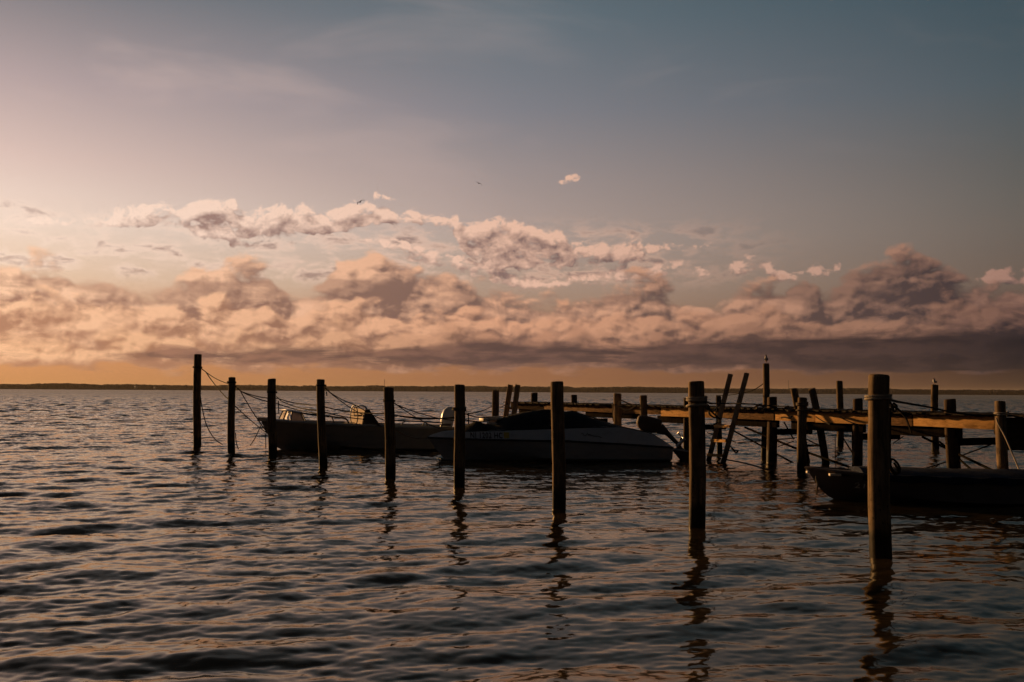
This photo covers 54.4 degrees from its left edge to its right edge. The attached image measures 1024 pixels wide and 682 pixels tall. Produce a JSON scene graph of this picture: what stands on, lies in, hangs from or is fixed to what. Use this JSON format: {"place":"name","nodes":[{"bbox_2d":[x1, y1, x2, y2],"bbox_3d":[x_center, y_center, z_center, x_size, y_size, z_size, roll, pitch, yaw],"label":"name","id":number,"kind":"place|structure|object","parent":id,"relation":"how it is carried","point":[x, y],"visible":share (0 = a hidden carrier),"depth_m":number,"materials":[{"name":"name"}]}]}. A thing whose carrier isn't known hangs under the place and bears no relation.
{"place":"outdoors","nodes":[
{"label":"outdoors","id":0,"kind":"place"},
{"bbox_2d":[0,389,1023,681],"bbox_3d":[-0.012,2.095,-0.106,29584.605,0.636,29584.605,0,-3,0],"label":"water","id":1,"kind":"structure","parent":0,"point":[142,539],"depth_m":12.29,"materials":[{"name":"grey liquid"}]},
{"bbox_2d":[193,354,201,446],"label":"mooring pile","id":2,"kind":"object","parent":1,"relation":"in","point":[197,403],"visible":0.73,"depth_m":36.77,"materials":[{"name":"brown wood"}]},
{"bbox_2d":[200,396,222,444],"bbox_3d":[-10.939,2.877,36.126,1.537,1.721,0.138,-2,-4,43],"label":"mooring rope","id":3,"kind":"object","parent":2,"relation":"hanging from","point":[205,421],"visible":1,"depth_m":36.33,"materials":[{"name":"black fabric"}]},
{"bbox_2d":[192,366,267,433],"bbox_3d":[-9.804,2.068,35.318,1.929,2.412,4.974,2,-3,-31],"label":"mooring rope","id":4,"kind":"object","parent":2,"relation":"attached to","point":[225,396],"visible":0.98,"depth_m":34.59,"materials":[{"name":"brown fabric"}]},
{"bbox_2d":[227,377,235,453],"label":"mooring pile","id":5,"kind":"object","parent":1,"relation":"in","point":[231,422],"visible":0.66,"depth_m":32.61,"materials":[{"name":"brown wood"}]},
{"bbox_2d":[227,381,316,448],"bbox_3d":[-7.746,2.357,30.999,1.700,2.237,8.600,2,-3,-23],"label":"mooring rope","id":6,"kind":"object","parent":5,"relation":"attached to","point":[262,400],"visible":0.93,"depth_m":32.47,"materials":[{"name":"black fabric"}]},
{"bbox_2d":[250,424,265,448],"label":"mooring rope","id":7,"kind":"object","parent":6,"relation":"hanging from","point":[256,435],"visible":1,"depth_m":34.62,"materials":[{"name":"black fabric"}]},
{"bbox_2d":[267,378,277,456],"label":"mooring pile","id":8,"kind":"object","parent":1,"relation":"in","point":[271,416],"visible":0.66,"depth_m":31.15,"materials":[{"name":"brown wood"}]},
{"bbox_2d":[267,391,454,419],"bbox_3d":[-4.816,1.897,27.815,3.551,0.988,12.782,1,-3,-17],"label":"mooring rope","id":9,"kind":"object","parent":8,"relation":"attached to","point":[337,409],"visible":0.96,"depth_m":28.12,"materials":[{"name":"brown fabric"}]},
{"bbox_2d":[316,379,327,467],"bbox_3d":[-5.151,3.043,27.038,0.361,4.010,0.259,0,-3,0],"label":"mooring pile","id":10,"kind":"object","parent":1,"relation":"in","point":[321,428],"visible":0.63,"depth_m":27.00,"materials":[{"name":"brown wood"}]},
{"bbox_2d":[316,384,384,420],"bbox_3d":[-4.883,1.966,30.753,0.989,1.216,7.598,0,-3,0],"label":"mooring rope","id":11,"kind":"object","parent":10,"relation":"attached to","point":[335,396],"visible":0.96,"depth_m":30.31,"materials":[{"name":"brown fabric"}]},
{"bbox_2d":[257,405,454,450],"bbox_3d":[-5.432,3.260,35.899,7.110,1.965,2.748,0,-3,0],"label":"skiff","id":12,"kind":"object","parent":1,"relation":"on","point":[296,429],"visible":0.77,"depth_m":34.89,"materials":[{"name":"black"}]},
{"bbox_2d":[384,387,395,478],"bbox_3d":[-2.958,3.009,24.012,0.316,3.794,0.276,0,-3,0],"label":"mooring pile","id":13,"kind":"object","parent":1,"relation":"in","point":[390,447],"visible":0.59,"depth_m":23.98,"materials":[{"name":"brown wood"}]},
{"bbox_2d":[383,399,453,428],"bbox_3d":[-2.212,1.977,26.016,1.833,0.929,7.837,0,-3,0],"label":"mooring rope","id":14,"kind":"object","parent":13,"relation":"attached to","point":[446,418],"visible":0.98,"depth_m":24.16,"materials":[{"name":"black fabric"}]},
{"bbox_2d":[396,456,450,465],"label":"mooring rope","id":15,"kind":"object","parent":13,"relation":"attached to","point":[422,459],"visible":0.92,"depth_m":26.36,"materials":[{"name":"brown fabric"}]},
{"bbox_2d":[454,384,464,486],"bbox_3d":[-1.125,2.880,21.853,0.317,3.854,0.286,0,-3,0],"label":"mooring pile","id":16,"kind":"object","parent":1,"relation":"in","point":[459,441],"visible":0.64,"depth_m":21.80,"materials":[{"name":"brown wood"}]},
{"bbox_2d":[452,406,466,410],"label":"mooring rope","id":17,"kind":"object","parent":16,"relation":"attached to","point":[458,408],"visible":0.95,"depth_m":21.80,"materials":[{"name":"brown fabric"}]},
{"bbox_2d":[492,390,498,415],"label":"mooring pile","id":18,"kind":"object","parent":1,"relation":"in","point":[495,400],"visible":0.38,"depth_m":39.82,"materials":[{"name":"brown wood"}]},
{"bbox_2d":[465,403,506,424],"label":"mooring rope","id":19,"kind":"object","parent":18,"relation":"attached to","point":[468,420],"visible":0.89,"depth_m":25.95,"materials":[{"name":"black fabric"}]},
{"bbox_2d":[426,409,688,461],"bbox_3d":[1.453,3.076,30.934,8.214,1.911,2.480,1,-3,-8],"label":"runabout","id":20,"kind":"object","parent":1,"relation":"on","point":[523,436],"visible":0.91,"depth_m":30.07,"materials":[{"name":"grey plastic"}]},
{"bbox_2d":[550,381,565,508],"bbox_3d":[0.828,2.669,17.892,0.288,3.895,0.263,0,-3,0],"label":"mooring pile","id":21,"kind":"object","parent":1,"relation":"in","point":[558,453],"visible":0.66,"depth_m":17.83,"materials":[{"name":"brown wood"}]},
{"bbox_2d":[613,393,621,425],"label":"mooring pile","id":22,"kind":"object","parent":1,"relation":"in","point":[617,414],"visible":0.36,"depth_m":34.02,"materials":[{"name":"brown wood"}]},
{"bbox_2d":[640,395,646,430],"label":"mooring pile","id":23,"kind":"object","parent":1,"relation":"in","point":[643,404],"visible":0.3,"depth_m":32.82,"materials":[{"name":"brown wood"}]},
{"bbox_2d":[688,381,705,527],"bbox_3d":[2.872,2.565,15.518,0.318,3.886,0.296,0,-3,0],"label":"mooring pile","id":24,"kind":"object","parent":1,"relation":"in","point":[697,477],"visible":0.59,"depth_m":15.47,"materials":[{"name":"brown wood"}]},
{"bbox_2d":[686,395,707,408],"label":"mooring rope","id":25,"kind":"object","parent":24,"relation":"attached to","point":[696,399],"visible":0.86,"depth_m":15.47,"materials":[{"name":"beige fabric"}]},
{"bbox_2d":[704,401,794,426],"bbox_3d":[4.827,1.695,22.977,2.058,0.782,15.102,-1,-3,21],"label":"mooring rope","id":26,"kind":"object","parent":24,"relation":"attached to","point":[712,411],"visible":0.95,"depth_m":26.19,"materials":[{"name":"black fabric"}]},
{"bbox_2d":[725,459,773,471],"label":"mooring rope","id":27,"kind":"object","parent":1,"relation":"on","point":[750,464],"visible":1,"depth_m":27.63,"materials":[{"name":"brown fabric"}]},
{"bbox_2d":[503,393,1023,468],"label":"pier","id":28,"kind":"structure","parent":1,"relation":"in","point":[948,426],"depth_m":27.92,"materials":[{"name":"brown wood"}]},
{"bbox_2d":[503,384,519,416],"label":"ladder","id":29,"kind":"object","parent":28,"relation":"attached to","point":[507,407],"visible":0.57,"depth_m":41.41,"materials":[{"name":"brown wood"}]},
{"bbox_2d":[612,400,634,420],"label":"mooring rope","id":30,"kind":"object","parent":28,"relation":"attached to","point":[621,407],"visible":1,"depth_m":33.44,"materials":[{"name":"brown fabric"}]},
{"bbox_2d":[706,372,748,462],"bbox_3d":[6.555,2.567,30.609,1.241,3.198,1.093,2,-3,-24],"label":"ladder","id":31,"kind":"object","parent":28,"relation":"attached to","point":[714,440],"visible":0.77,"depth_m":30.39,"materials":[{"name":"brown wood"}]},
{"bbox_2d":[754,405,764,409],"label":"mooring rope","id":32,"kind":"object","parent":28,"relation":"on","point":[758,408],"visible":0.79,"depth_m":30.07,"materials":[{"name":"brown fabric"}]},
{"bbox_2d":[783,405,792,410],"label":"mooring rope","id":33,"kind":"object","parent":28,"relation":"on","point":[790,407],"visible":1,"depth_m":28.80,"materials":[{"name":"brown fabric"}]},
{"bbox_2d":[815,416,859,425],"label":"mooring rope","id":34,"kind":"object","parent":28,"relation":"attached to","point":[840,417],"visible":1,"depth_m":27.04,"materials":[{"name":"brown fabric"}]},
{"bbox_2d":[761,363,769,456],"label":"mooring pile","id":35,"kind":"object","parent":1,"relation":"in","point":[766,385],"visible":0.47,"depth_m":33.37,"materials":[{"name":"brown wood"}]},
{"bbox_2d":[716,384,762,395],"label":"mooring rope","id":36,"kind":"object","parent":35,"relation":"attached to","point":[744,392],"visible":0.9,"depth_m":33.71,"materials":[{"name":"brown fabric"}]},
{"bbox_2d":[790,388,809,461],"bbox_3d":[8.919,3.358,30.237,0.889,3.852,0.245,0,-3,0],"label":"leaning pile","id":37,"kind":"object","parent":1,"relation":"in","point":[794,394],"visible":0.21,"depth_m":30.23,"materials":[{"name":"brown wood"}]},
{"bbox_2d":[797,397,806,471],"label":"mooring pile","id":38,"kind":"object","parent":1,"relation":"in","point":[801,437],"visible":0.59,"depth_m":26.85,"materials":[{"name":"brown wood"}]},
{"bbox_2d":[796,402,808,411],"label":"mooring rope","id":39,"kind":"object","parent":38,"relation":"attached to","point":[801,403],"visible":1,"depth_m":26.85,"materials":[{"name":"brown fabric"}]},
{"bbox_2d":[809,388,829,463],"bbox_3d":[9.351,3.334,29.832,0.909,3.867,0.260,0,-3,0],"label":"leaning pile","id":40,"kind":"object","parent":1,"relation":"in","point":[820,434],"visible":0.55,"depth_m":29.77,"materials":[{"name":"brown wood"}]},
{"bbox_2d":[836,381,843,446],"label":"mooring pile","id":41,"kind":"object","parent":1,"relation":"in","point":[840,405],"visible":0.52,"depth_m":39.81,"materials":[{"name":"brown wood"}]},
{"bbox_2d":[868,374,891,558],"bbox_3d":[4.767,2.404,12.851,0.326,3.959,0.314,0,-3,0],"label":"mooring pile","id":42,"kind":"object","parent":1,"relation":"in","point":[880,529],"visible":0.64,"depth_m":12.77,"materials":[{"name":"brown wood"}]},
{"bbox_2d":[864,394,891,401],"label":"mooring rope","id":43,"kind":"object","parent":42,"relation":"attached to","point":[881,397],"visible":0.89,"depth_m":12.79,"materials":[{"name":"beige fabric"}]},
{"bbox_2d":[890,408,900,474],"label":"mooring rope","id":44,"kind":"object","parent":42,"relation":"hanging from","point":[897,466],"visible":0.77,"depth_m":13.07,"materials":[{"name":"black fabric"}]},
{"bbox_2d":[890,402,911,433],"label":"mooring rope","id":45,"kind":"object","parent":42,"relation":"attached to","point":[893,405],"visible":0.97,"depth_m":13.51,"materials":[{"name":"black fabric"}]},
{"bbox_2d":[891,399,1023,418],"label":"mooring rope","id":46,"kind":"object","parent":42,"relation":"attached to","point":[897,401],"visible":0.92,"depth_m":19.01,"materials":[{"name":"black fabric"}]},
{"bbox_2d":[804,466,1023,505],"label":"skiff","id":47,"kind":"object","parent":1,"relation":"on","point":[978,486],"visible":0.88,"depth_m":19.02,"materials":[{"name":"black wood"}]},
{"bbox_2d":[931,384,938,448],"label":"mooring pile","id":48,"kind":"object","parent":1,"relation":"in","point":[934,395],"visible":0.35,"depth_m":37.93,"materials":[{"name":"brown wood"}]},
{"bbox_2d":[994,401,1008,468],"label":"mooring pile","id":49,"kind":"object","parent":1,"relation":"in","point":[1001,451],"visible":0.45,"depth_m":20.74,"materials":[{"name":"brown wood"}]},
{"bbox_2d":[993,411,1018,468],"bbox_3d":[10.114,2.073,20.358,0.298,1.261,1.263,0,-3,16],"label":"mooring rope","id":50,"kind":"object","parent":49,"relation":"attached to","point":[1002,413],"visible":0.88,"depth_m":20.56,"materials":[{"name":"grey fabric"}]},
{"bbox_2d":[0,383,1023,394],"bbox_3d":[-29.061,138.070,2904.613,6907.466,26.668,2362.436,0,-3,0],"label":"shoreline","id":51,"kind":"structure","parent":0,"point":[250,387],"depth_m":3439.28,"materials":[{"name":"plant"}]},
{"bbox_2d":[0,0,1023,389],"label":"sky","id":52,"kind":"structure","parent":0,"point":[672,193],"materials":[{"name":"blue"}]}
]}

